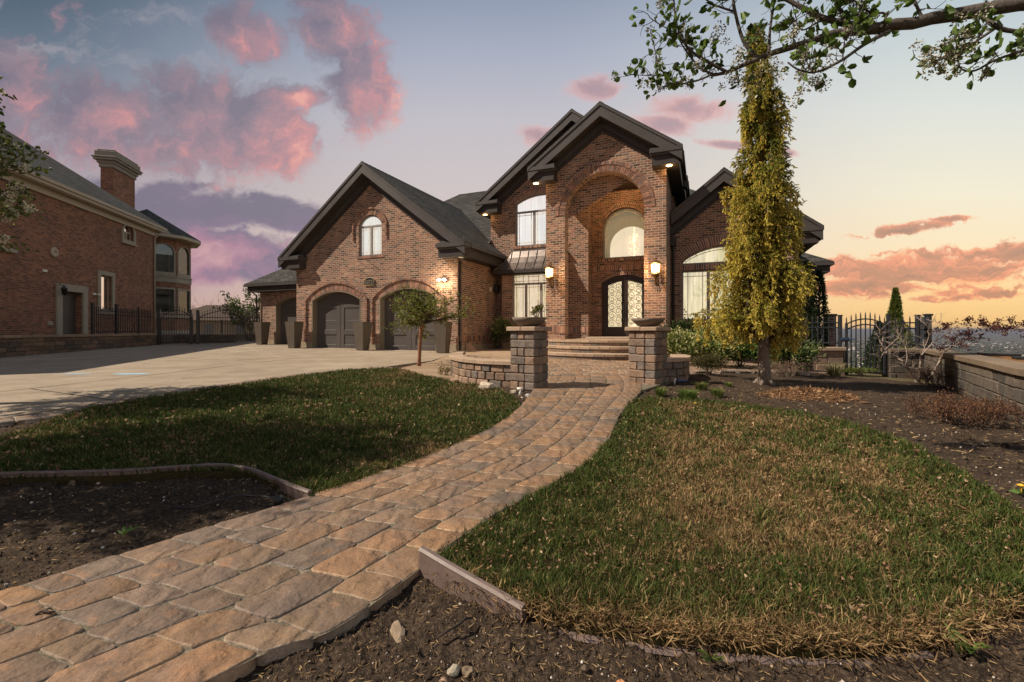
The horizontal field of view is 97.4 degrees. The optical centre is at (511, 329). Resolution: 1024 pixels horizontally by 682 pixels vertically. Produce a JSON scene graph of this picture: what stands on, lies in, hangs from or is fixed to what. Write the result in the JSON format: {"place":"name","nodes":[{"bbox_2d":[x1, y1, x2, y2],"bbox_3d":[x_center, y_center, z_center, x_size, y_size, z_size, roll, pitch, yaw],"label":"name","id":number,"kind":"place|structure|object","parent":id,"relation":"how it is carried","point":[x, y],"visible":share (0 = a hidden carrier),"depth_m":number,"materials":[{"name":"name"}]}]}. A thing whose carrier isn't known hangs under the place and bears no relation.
{"place":"outdoors","nodes":[
{"label":"outdoors","id":0,"kind":"place"},
{"bbox_2d":[156,334,255,344],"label":"neighbour yard","id":1,"kind":"structure","parent":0,"point":[176,337],"depth_m":24.47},
{"bbox_2d":[0,129,200,334],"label":"neighbour house","id":2,"kind":"structure","parent":1,"relation":"on","point":[106,244],"depth_m":23.02,"materials":[{"name":"brick"}]},
{"bbox_2d":[63,292,75,333],"bbox_3d":[-21.584,-0.808,21.724,0.043,2.055,1.423,0,0,-14],"label":"door","id":3,"kind":"structure","parent":2,"relation":"in","point":[69,300],"depth_m":22.00,"materials":[{"name":"wood"}]},
{"bbox_2d":[101,275,108,309],"bbox_3d":[-22.285,-1.985,24.204,0.500,2.063,1.169,0,0,-14],"label":"window","id":4,"kind":"structure","parent":2,"relation":"in","point":[104,279],"depth_m":24.41,"materials":[{"name":"glass"}]},
{"bbox_2d":[124,226,130,240],"bbox_3d":[-22.544,-5.688,26.250,0.060,0.933,0.987,0,0,-14],"label":"window","id":5,"kind":"structure","parent":2,"relation":"in","point":[127,233],"depth_m":26.45,"materials":[{"name":"glass"}]},
{"bbox_2d":[221,320,253,333],"bbox_3d":[-18.951,0.060,31.437,2.348,1.480,0.224,0,0,-27],"label":"bowed railing","id":6,"kind":"object","parent":1,"relation":"on","point":[229,328],"visible":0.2,"depth_m":31.16,"materials":[{"name":"black metal"}]},
{"bbox_2d":[0,340,450,416],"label":"driveway","id":7,"kind":"structure","parent":0,"point":[174,367],"depth_m":11.70,"materials":[{"name":"concrete"}]},
{"bbox_2d":[254,322,269,344],"bbox_3d":[-12.894,0.180,23.214,0.550,1.160,0.550,0,0,23],"label":"tall planter","id":8,"kind":"object","parent":7,"relation":"on","point":[261,332],"visible":1,"depth_m":23.05,"materials":[{"name":"plastic"}]},
{"bbox_2d":[285,321,303,347],"bbox_3d":[-9.761,0.225,20.178,0.550,1.190,0.550,0,0,20],"label":"tall planter","id":9,"kind":"object","parent":7,"relation":"on","point":[294,330],"visible":0.98,"depth_m":20.00,"materials":[{"name":"plastic"}]},
{"bbox_2d":[353,322,371,349],"bbox_3d":[-6.183,0.255,18.627,0.550,1.170,0.550,0,0,25],"label":"tall planter","id":10,"kind":"object","parent":7,"relation":"on","point":[362,332],"visible":1,"depth_m":18.46,"materials":[{"name":"plastic"}]},
{"bbox_2d":[433,322,452,352],"bbox_3d":[-2.623,0.285,17.083,0.550,1.170,0.550,0,0,18],"label":"tall planter","id":11,"kind":"object","parent":7,"relation":"on","point":[442,333],"visible":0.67,"depth_m":16.89,"materials":[{"name":"plastic"}]},
{"bbox_2d":[0,365,519,496],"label":"lawn","id":12,"kind":"structure","parent":0,"point":[223,474],"depth_m":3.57,"materials":[{"name":"plant"}]},
{"bbox_2d":[478,381,493,388],"bbox_3d":[-0.471,0.993,7.942,0.330,0.158,0.243,0,0,-23],"label":"boulder","id":13,"kind":"object","parent":12,"relation":"on","point":[488,385],"visible":0.57,"depth_m":7.86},
{"bbox_2d":[0,375,641,681],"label":"front path","id":14,"kind":"structure","parent":0,"point":[232,600],"depth_m":2.14,"materials":[{"name":"stone"}]},
{"bbox_2d":[34,607,55,615],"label":"twig","id":15,"kind":"object","parent":14,"relation":"on","point":[42,611],"visible":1,"depth_m":1.81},
{"bbox_2d":[399,356,457,381],"bbox_3d":[-2.344,0.986,12.903,1.586,0.200,8.045,0,0,-9],"label":"gravel bed","id":16,"kind":"object","parent":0,"point":[429,368],"visible":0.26,"depth_m":11.49,"materials":[{"name":"gravel"}]},
{"bbox_2d":[437,361,450,374],"bbox_3d":[-1.530,0.886,10.118,0.347,0.355,0.339,0,0,0],"label":"rose stub","id":17,"kind":"object","parent":16,"relation":"on","point":[444,369],"visible":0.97,"depth_m":10.04,"materials":[{"name":"beige plant"}]},
{"bbox_2d":[465,348,510,359],"bbox_3d":[-0.593,0.920,14.691,3.530,0.440,11.883,0,0,8],"label":"gravel bed","id":18,"kind":"object","parent":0,"point":[496,353],"visible":0.15,"depth_m":15.79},
{"bbox_2d":[465,343,476,350],"bbox_3d":[-1.615,0.712,17.979,0.480,0.344,0.141,0,0,0],"label":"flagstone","id":19,"kind":"object","parent":18,"relation":"on","point":[469,347],"visible":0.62,"depth_m":17.94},
{"bbox_2d":[487,315,517,349],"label":"evergreen shrub","id":20,"kind":"object","parent":18,"relation":"on","point":[499,326],"visible":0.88,"depth_m":18.93,"materials":[{"name":"green plant"}]},
{"bbox_2d":[0,360,1023,681],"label":"soil bed","id":21,"kind":"object","parent":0,"point":[870,390],"visible":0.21,"depth_m":2.17,"materials":[{"name":"soil"}]},
{"bbox_2d":[117,525,139,535],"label":"weed","id":22,"kind":"object","parent":21,"relation":"on","point":[125,530],"visible":1,"depth_m":2.57,"materials":[{"name":"green plant"}]},
{"bbox_2d":[169,494,272,508],"bbox_3d":[-1.915,1.150,3.022,0.667,0.042,0.136,0,0,-13],"label":"drip tube","id":23,"kind":"object","parent":21,"relation":"on","point":[221,500],"visible":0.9,"depth_m":3.02,"materials":[{"name":"black plastic"}]},
{"bbox_2d":[273,495,283,505],"bbox_3d":[-1.557,1.142,3.001,0.064,0.064,0.062,0,0,0],"label":"drip emitter","id":24,"kind":"object","parent":21,"relation":"on","point":[278,499],"visible":0.91,"depth_m":2.98,"materials":[{"name":"black plastic"}]},
{"bbox_2d":[390,620,404,642],"bbox_3d":[-0.448,1.195,1.770,0.058,0.032,0.179,0,0,-20],"label":"garden stone","id":25,"kind":"object","parent":21,"relation":"on","point":[397,630],"visible":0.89,"depth_m":1.77,"materials":[{"name":"stone"}]},
{"bbox_2d":[383,283,483,365],"bbox_3d":[-2.615,-0.100,12.094,2.838,2.269,2.601,0,0,35],"label":"ornamental tree","id":26,"kind":"object","parent":21,"relation":"on","point":[421,313],"visible":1,"depth_m":12.05,"materials":[{"name":"green plant"}]},
{"bbox_2d":[447,664,459,677],"bbox_3d":[-0.202,1.189,1.572,0.052,0.027,0.036,0,0,-34],"label":"garden stone","id":27,"kind":"object","parent":21,"relation":"on","point":[453,670],"visible":1,"depth_m":1.56,"materials":[{"name":"stone"}]},
{"bbox_2d":[436,616,472,639],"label":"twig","id":28,"kind":"object","parent":21,"relation":"on","point":[454,626],"visible":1,"depth_m":1.76,"materials":[{"name":"wood"}]},
{"bbox_2d":[462,666,473,676],"bbox_3d":[-0.155,1.190,1.573,0.040,0.025,0.038,0,0,-32],"label":"garden stone","id":29,"kind":"object","parent":21,"relation":"on","point":[467,670],"visible":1,"depth_m":1.56,"materials":[{"name":"stone"}]},
{"bbox_2d":[449,351,511,386],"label":"seat wall","id":30,"kind":"structure","parent":21,"relation":"on","point":[467,369],"depth_m":8.62,"materials":[{"name":"stone"}]},
{"bbox_2d":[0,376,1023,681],"bbox_3d":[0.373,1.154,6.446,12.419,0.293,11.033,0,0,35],"label":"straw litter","id":31,"kind":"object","parent":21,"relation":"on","point":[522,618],"visible":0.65,"depth_m":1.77,"materials":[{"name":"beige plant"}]},
{"bbox_2d":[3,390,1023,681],"bbox_3d":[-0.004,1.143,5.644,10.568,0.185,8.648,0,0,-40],"label":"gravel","id":32,"kind":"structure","parent":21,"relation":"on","point":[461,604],"depth_m":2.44,"materials":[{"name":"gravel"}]},
{"bbox_2d":[506,326,551,390],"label":"stone pillar","id":33,"kind":"structure","parent":21,"relation":"on","point":[529,360],"depth_m":7.99,"materials":[{"name":"stone"}]},
{"bbox_2d":[512,317,546,326],"bbox_3d":[0.317,-0.141,8.193,0.650,0.165,0.650,0,0,0],"label":"planter bowl","id":34,"kind":"object","parent":33,"relation":"on","point":[528,321],"visible":0.95,"depth_m":7.98,"materials":[{"name":"stone"}]},
{"bbox_2d":[529,304,543,316],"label":"potted plant","id":35,"kind":"object","parent":34,"relation":"in","point":[537,308],"visible":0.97,"depth_m":8.20,"materials":[{"name":"green plant"}]},
{"bbox_2d":[625,327,670,383],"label":"stone pillar","id":36,"kind":"structure","parent":21,"relation":"on","point":[647,354],"depth_m":8.63,"materials":[{"name":"stone"}]},
{"bbox_2d":[630,318,665,326],"bbox_3d":[2.671,-0.141,8.842,0.670,0.165,0.670,0,0,0],"label":"planter bowl","id":37,"kind":"object","parent":36,"relation":"on","point":[647,322],"visible":1,"depth_m":8.63,"materials":[{"name":"concrete"}]},
{"bbox_2d":[652,387,666,396],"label":"grass tuft","id":38,"kind":"object","parent":21,"relation":"on","point":[660,392],"visible":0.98,"depth_m":7.30,"materials":[{"name":"plant"}]},
{"bbox_2d":[659,309,709,353],"bbox_3d":[5.315,0.203,13.902,2.001,1.717,1.161,0,0,0],"label":"evergreen shrub","id":39,"kind":"object","parent":21,"relation":"on","point":[685,325],"visible":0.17,"depth_m":13.75,"materials":[{"name":"green plant"}]},
{"bbox_2d":[675,387,699,399],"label":"grass tuft","id":40,"kind":"object","parent":21,"relation":"on","point":[691,394],"visible":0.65,"depth_m":6.90,"materials":[{"name":"plant"}]},
{"bbox_2d":[667,323,713,358],"bbox_3d":[4.679,0.439,12.591,1.754,1.240,1.323,0,0,29],"label":"variegated shrub","id":41,"kind":"object","parent":21,"relation":"on","point":[674,342],"visible":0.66,"depth_m":12.30,"materials":[{"name":"green plant"}]},
{"bbox_2d":[692,381,709,390],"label":"grass tuft","id":42,"kind":"object","parent":21,"relation":"on","point":[700,386],"visible":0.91,"depth_m":7.96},
{"bbox_2d":[689,350,730,374],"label":"juniper bush","id":43,"kind":"object","parent":21,"relation":"on","point":[710,362],"visible":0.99,"depth_m":10.41,"materials":[{"name":"green plant"}]},
{"bbox_2d":[696,649,725,661],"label":"weed","id":44,"kind":"object","parent":21,"relation":"on","point":[714,657],"visible":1,"depth_m":1.60,"materials":[{"name":"green plant"}]},
{"bbox_2d":[680,325,743,365],"bbox_3d":[5.412,0.461,12.386,1.744,1.262,1.220,0,0,0],"label":"variegated shrub","id":45,"kind":"object","parent":21,"relation":"on","point":[729,350],"visible":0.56,"depth_m":12.11,"materials":[{"name":"green plant"}]},
{"bbox_2d":[708,387,723,397],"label":"grass tuft","id":46,"kind":"object","parent":21,"relation":"on","point":[718,393],"visible":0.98,"depth_m":7.24,"materials":[{"name":"plant"}]},
{"bbox_2d":[423,554,1023,681],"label":"straw fringe","id":47,"kind":"object","parent":21,"relation":"on","point":[591,611],"visible":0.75,"depth_m":1.72,"materials":[{"name":"beige plant"}]},
{"bbox_2d":[724,335,757,366],"bbox_3d":[6.529,0.617,12.794,1.637,1.036,1.742,0,0,44],"label":"evergreen shrub","id":48,"kind":"object","parent":21,"relation":"on","point":[747,351],"visible":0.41,"depth_m":12.45,"materials":[{"name":"green plant"}]},
{"bbox_2d":[558,629,933,667],"bbox_3d":[0.810,1.260,1.703,1.499,0.128,0.133,0,0,6],"label":"lawn edging","id":49,"kind":"object","parent":21,"relation":"on","point":[659,650],"visible":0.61,"depth_m":1.65,"materials":[{"name":"plastic"}]},
{"bbox_2d":[691,22,817,385],"bbox_3d":[4.924,-2.576,9.242,2.290,7.513,1.979,0,0,0],"label":"weeping spruce","id":50,"kind":"object","parent":21,"relation":"on","point":[768,313],"visible":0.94,"depth_m":8.92,"materials":[{"name":"green plant"}]},
{"bbox_2d":[771,358,802,376],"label":"bare shrub","id":51,"kind":"object","parent":21,"relation":"on","point":[777,367],"visible":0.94,"depth_m":10.94,"materials":[{"name":"brown plant"}]},
{"bbox_2d":[770,334,826,375],"bbox_3d":[7.044,0.573,11.427,1.370,1.219,1.392,0,0,0],"label":"laurel shrub","id":52,"kind":"object","parent":21,"relation":"on","point":[790,355],"visible":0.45,"depth_m":11.09,"materials":[{"name":"green plant"}]},
{"bbox_2d":[754,384,869,402],"bbox_3d":[4.878,1.053,7.483,1.798,0.313,1.082,0,0,0],"label":"chip pile","id":53,"kind":"object","parent":21,"relation":"on","point":[802,393],"visible":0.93,"depth_m":7.29,"materials":[{"name":"brown plant"}]},
{"bbox_2d":[611,0,1023,108],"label":"flowering pear tree","id":54,"kind":"object","parent":21,"relation":"on","point":[861,24],"visible":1,"depth_m":3.51,"materials":[{"name":"green plant"}]},
{"bbox_2d":[821,361,846,376],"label":"ornamental grass","id":55,"kind":"object","parent":21,"relation":"on","point":[834,371],"depth_m":11.41,"materials":[{"name":"plant"}]},
{"bbox_2d":[905,362,952,388],"bbox_3d":[9.730,0.965,10.177,1.234,0.716,1.425,0,0,0],"label":"dry shrub","id":56,"kind":"object","parent":21,"relation":"on","point":[927,376],"visible":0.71,"depth_m":10.21,"materials":[{"name":"brown plant"}]},
{"bbox_2d":[869,311,1023,383],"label":"bare maple","id":57,"kind":"object","parent":21,"relation":"on","point":[996,327],"visible":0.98,"depth_m":10.75,"materials":[{"name":"brown plant"}]},
{"bbox_2d":[895,387,1019,427],"bbox_3d":[5.798,0.971,5.869,1.182,0.513,1.098,0,0,0],"label":"dry shrub","id":58,"kind":"object","parent":21,"relation":"on","point":[941,408],"visible":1,"depth_m":5.71,"materials":[{"name":"brown plant"}]},
{"bbox_2d":[943,623,991,654],"bbox_3d":[1.664,1.149,1.639,0.142,0.068,0.115,0,0,37],"label":"weed","id":59,"kind":"object","parent":21,"relation":"on","point":[965,646],"visible":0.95,"depth_m":1.66,"materials":[{"name":"green plant"}]},
{"bbox_2d":[964,392,1023,421],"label":"dry shrub","id":60,"kind":"object","parent":21,"relation":"on","point":[1016,409],"visible":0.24,"depth_m":6.29,"materials":[{"name":"brown plant"}]},
{"bbox_2d":[0,0,1023,331],"label":"sky","id":61,"kind":"structure","parent":0,"point":[240,120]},
{"bbox_2d":[547,358,829,391],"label":"forecourt paving","id":62,"kind":"structure","parent":0,"point":[556,366],"depth_m":11.54,"materials":[{"name":"stone"}]},
{"bbox_2d":[431,394,1023,659],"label":"lawn","id":63,"kind":"structure","parent":0,"point":[798,652],"depth_m":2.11,"materials":[{"name":"plant"}]},
{"bbox_2d":[0,367,1023,621],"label":"fallen leaves","id":64,"kind":"object","parent":63,"relation":"on","point":[642,413],"visible":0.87,"depth_m":3.42,"materials":[{"name":"brown plant"}]},
{"bbox_2d":[836,331,1023,425],"bbox_3d":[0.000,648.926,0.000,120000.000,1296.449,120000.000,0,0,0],"label":"ground","id":65,"kind":"structure","parent":0,"point":[996,337],"depth_m":8666.45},
{"bbox_2d":[0,77,51,253],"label":"flowering pear tree","id":66,"kind":"object","parent":65,"relation":"on","point":[12,213],"visible":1,"depth_m":7.24,"materials":[{"name":"green plant"}]},
{"bbox_2d":[0,334,156,357],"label":"retaining wall","id":67,"kind":"structure","parent":65,"relation":"on","point":[17,345],"depth_m":17.39,"materials":[{"name":"stone"}]},
{"bbox_2d":[90,303,152,333],"bbox_3d":[-17.891,-0.475,20.782,0.124,1.350,3.871,0,0,-8],"label":"iron fence","id":68,"kind":"object","parent":67,"relation":"on","point":[116,311],"visible":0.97,"depth_m":20.27,"materials":[{"name":"metal"}]},
{"bbox_2d":[0,463,311,498],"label":"lawn edging","id":69,"kind":"object","parent":65,"relation":"on","point":[287,488],"visible":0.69,"depth_m":3.46,"materials":[{"name":"plastic"}]},
{"bbox_2d":[157,306,192,344],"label":"iron gate","id":70,"kind":"structure","parent":65,"relation":"on","point":[159,330],"depth_m":23.11,"materials":[{"name":"metal"}]},
{"bbox_2d":[0,366,391,426],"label":"drive border","id":71,"kind":"object","parent":65,"relation":"on","point":[20,419],"visible":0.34,"depth_m":5.95,"materials":[{"name":"concrete"}]},
{"bbox_2d":[177,334,235,342],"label":"garden wall","id":72,"kind":"structure","parent":65,"relation":"on","point":[209,337],"depth_m":24.81,"materials":[{"name":"stone"}]},
{"bbox_2d":[189,306,259,343],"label":"iron gate","id":73,"kind":"structure","parent":65,"relation":"on","point":[198,317],"depth_m":24.07,"materials":[{"name":"metal"}]},
{"bbox_2d":[191,305,258,333],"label":"house","id":74,"kind":"structure","parent":65,"relation":"on","point":[205,308],"depth_m":58.66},
{"bbox_2d":[205,324,211,333],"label":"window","id":75,"kind":"structure","parent":74,"relation":"in","point":[209,327],"depth_m":57.95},
{"bbox_2d":[212,286,259,340],"bbox_3d":[-15.873,-1.044,27.563,3.617,3.617,4.079,0,0,0],"label":"young tree","id":76,"kind":"object","parent":65,"relation":"on","point":[251,307],"visible":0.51,"depth_m":27.05,"materials":[{"name":"green plant"}]},
{"bbox_2d":[419,546,525,621],"bbox_3d":[-0.195,1.168,2.006,0.590,0.245,0.043,0,0,34],"label":"lawn edging","id":77,"kind":"object","parent":65,"relation":"on","point":[441,566],"visible":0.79,"depth_m":2.00,"materials":[{"name":"plastic"}]},
{"bbox_2d":[244,101,834,364],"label":"brick house","id":78,"kind":"structure","parent":65,"relation":"on","point":[599,218],"depth_m":19.03,"materials":[{"name":"brown brick"}]},
{"bbox_2d":[275,296,295,343],"bbox_3d":[-11.037,-0.265,23.213,2.820,2.930,0.372,0,0,23],"label":"garage door","id":79,"kind":"structure","parent":78,"relation":"in","point":[285,309],"depth_m":23.67,"materials":[{"name":"paint"}]},
{"bbox_2d":[312,291,360,348],"bbox_3d":[-7.731,-0.265,20.069,2.820,2.930,0.372,0,0,23],"label":"garage door","id":80,"kind":"structure","parent":78,"relation":"in","point":[334,313],"depth_m":20.30,"materials":[{"name":"paint"}]},
{"bbox_2d":[360,215,381,255],"bbox_3d":[-5.971,-4.030,19.359,1.420,1.940,0.246,0,0,23],"label":"window","id":81,"kind":"structure","parent":78,"relation":"in","point":[371,226],"depth_m":19.42,"materials":[{"name":"glass"}]},
{"bbox_2d":[379,287,436,351],"bbox_3d":[-4.225,-0.265,18.583,2.820,2.930,0.372,0,0,23],"label":"garage door","id":82,"kind":"structure","parent":78,"relation":"in","point":[387,341],"depth_m":18.91,"materials":[{"name":"paint"}]},
{"bbox_2d":[513,274,545,321],"bbox_3d":[0.917,-1.390,19.649,2.010,2.340,0.246,0,0,23],"label":"window","id":83,"kind":"structure","parent":78,"relation":"in","point":[529,291],"depth_m":19.75,"materials":[{"name":"glass"}]},
{"bbox_2d":[516,194,545,245],"bbox_3d":[1.357,-4.920,20.180,2.650,2.480,0.246,0,0,23],"label":"window","id":84,"kind":"structure","parent":78,"relation":"in","point":[531,211],"depth_m":20.42,"materials":[{"name":"glass"}]},
{"bbox_2d":[604,277,624,336],"bbox_3d":[4.452,-0.985,19.570,0.880,2.570,0.133,0,0,23],"label":"front door","id":85,"kind":"structure","parent":78,"relation":"in","point":[614,290],"depth_m":19.60,"materials":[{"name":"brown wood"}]},
{"bbox_2d":[603,208,643,258],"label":"window","id":86,"kind":"structure","parent":78,"relation":"in","point":[623,230],"depth_m":20.09,"materials":[{"name":"glass"}]},
{"bbox_2d":[625,277,643,336],"bbox_3d":[5.271,-0.985,19.223,0.880,2.570,0.133,0,0,23],"label":"front door","id":87,"kind":"structure","parent":78,"relation":"in","point":[634,287],"depth_m":19.31,"materials":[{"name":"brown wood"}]},
{"bbox_2d":[682,245,732,264],"bbox_3d":[7.646,-2.720,16.298,3.000,0.840,0.238,0,0,23],"label":"window","id":88,"kind":"structure","parent":78,"relation":"in","point":[717,256],"depth_m":16.53,"materials":[{"name":"glass"}]},
{"bbox_2d":[682,269,754,319],"bbox_3d":[7.644,-1.265,16.295,3.000,2.030,0.244,0,0,23],"label":"window","id":89,"kind":"structure","parent":78,"relation":"in","point":[694,286],"depth_m":16.70,"materials":[{"name":"glass"}]},
{"bbox_2d":[546,336,677,360],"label":"entry steps","id":90,"kind":"structure","parent":65,"relation":"on","point":[601,348],"depth_m":14.64,"materials":[{"name":"stone"}]},
{"bbox_2d":[666,354,690,382],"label":"seat wall","id":91,"kind":"structure","parent":65,"relation":"on","point":[677,366],"depth_m":9.14,"materials":[{"name":"stone"}]},
{"bbox_2d":[793,356,815,371],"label":"garden wall","id":92,"kind":"structure","parent":65,"relation":"on","point":[809,369],"depth_m":12.17,"materials":[{"name":"stone"}]},
{"bbox_2d":[798,260,820,346],"bbox_3d":[9.927,-0.070,15.213,0.928,4.540,0.933,0,0,0],"label":"arborvitae","id":93,"kind":"object","parent":65,"relation":"on","point":[812,301],"visible":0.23,"depth_m":15.02,"materials":[{"name":"green plant"}]},
{"bbox_2d":[780,347,845,375],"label":"garden wall","id":94,"kind":"structure","parent":65,"relation":"on","point":[833,355],"depth_m":12.85,"materials":[{"name":"stone"}]},
{"bbox_2d":[801,315,842,346],"bbox_3d":[8.903,0.045,13.056,1.222,0.950,0.108,0,0,9],"label":"iron fence","id":95,"kind":"object","parent":94,"relation":"on","point":[839,327],"visible":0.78,"depth_m":13.01,"materials":[{"name":"metal"}]},
{"bbox_2d":[823,314,836,346],"bbox_3d":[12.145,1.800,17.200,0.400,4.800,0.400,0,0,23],"label":"brick pier","id":96,"kind":"structure","parent":94,"relation":"on","point":[832,330],"depth_m":17.02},
{"bbox_2d":[808,268,831,346],"bbox_3d":[10.624,0.027,15.612,0.849,4.346,0.800,0,0,0],"label":"arborvitae","id":97,"kind":"object","parent":65,"relation":"on","point":[821,285],"visible":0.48,"depth_m":15.47,"materials":[{"name":"green plant"}]},
{"bbox_2d":[843,367,879,374],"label":"yard shrub","id":98,"kind":"object","parent":65,"relation":"on","point":[857,370],"visible":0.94,"depth_m":12.67,"materials":[{"name":"green plant"}]},
{"bbox_2d":[840,311,885,374],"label":"iron gate","id":99,"kind":"structure","parent":65,"relation":"on","point":[846,339],"depth_m":12.89,"materials":[{"name":"metal"}]},
{"bbox_2d":[861,321,882,373],"bbox_3d":[11.753,1.250,14.398,1.435,3.099,1.405,0,0,0],"label":"dark cypress","id":100,"kind":"object","parent":65,"relation":"on","point":[872,350],"visible":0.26,"depth_m":14.37,"materials":[{"name":"green plant"}]},
{"bbox_2d":[872,286,914,373],"bbox_3d":[12.430,0.546,14.591,1.428,3.908,1.380,0,0,-21],"label":"young cypress","id":101,"kind":"object","parent":65,"relation":"on","point":[895,308],"visible":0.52,"depth_m":14.49,"materials":[{"name":"green plant"}]},
{"bbox_2d":[880,348,924,379],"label":"garden wall","id":102,"kind":"structure","parent":65,"relation":"on","point":[896,371],"depth_m":12.75,"materials":[{"name":"stone"}]},
{"bbox_2d":[885,314,919,348],"bbox_3d":[11.178,0.075,12.875,0.872,1.050,0.100,0,0,4],"label":"iron fence","id":103,"kind":"object","parent":102,"relation":"on","point":[889,322],"visible":0.88,"depth_m":12.86,"materials":[{"name":"metal"}]},
{"bbox_2d":[919,315,923,347],"bbox_3d":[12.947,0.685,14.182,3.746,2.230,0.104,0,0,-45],"label":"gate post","id":104,"kind":"object","parent":65,"relation":"on","point":[921,330],"visible":0.43,"depth_m":13.61,"materials":[{"name":"stone"}]},
{"bbox_2d":[821,339,1023,368],"bbox_3d":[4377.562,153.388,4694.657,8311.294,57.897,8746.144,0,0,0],"label":"city","id":105,"kind":"object","parent":65,"relation":"on","point":[969,343],"visible":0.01,"depth_m":4698.78},
{"bbox_2d":[822,340,1023,370],"bbox_3d":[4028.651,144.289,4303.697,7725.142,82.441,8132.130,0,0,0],"label":"valley trees","id":106,"kind":"object","parent":65,"relation":"on","point":[987,347],"visible":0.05,"depth_m":3895.46,"materials":[{"name":"plant"}]},
{"bbox_2d":[923,314,932,348],"bbox_3d":[12.018,0.670,13.000,0.170,2.260,0.170,0,0,0],"label":"gate post","id":107,"kind":"object","parent":65,"relation":"on","point":[926,321],"visible":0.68,"depth_m":12.95,"materials":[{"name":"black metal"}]},
{"bbox_2d":[921,348,1023,424],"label":"retaining wall","id":108,"kind":"structure","parent":65,"relation":"on","point":[1002,378],"depth_m":8.07,"materials":[{"name":"stone"}]},
{"bbox_2d":[977,352,1021,359],"bbox_3d":[10.703,1.155,9.900,0.570,1.290,0.570,0,0,36],"label":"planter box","id":109,"kind":"object","parent":65,"relation":"on","point":[1007,356],"visible":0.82,"depth_m":9.70,"materials":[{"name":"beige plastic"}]},
{"bbox_2d":[1011,356,1023,361],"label":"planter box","id":110,"kind":"object","parent":65,"relation":"on","point":[1018,358],"visible":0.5,"depth_m":9.34,"materials":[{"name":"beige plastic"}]},
{"bbox_2d":[1008,484,1023,494],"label":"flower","id":111,"kind":"object","parent":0,"point":[1017,491],"visible":1,"depth_m":3.15,"materials":[{"name":"green plant"}]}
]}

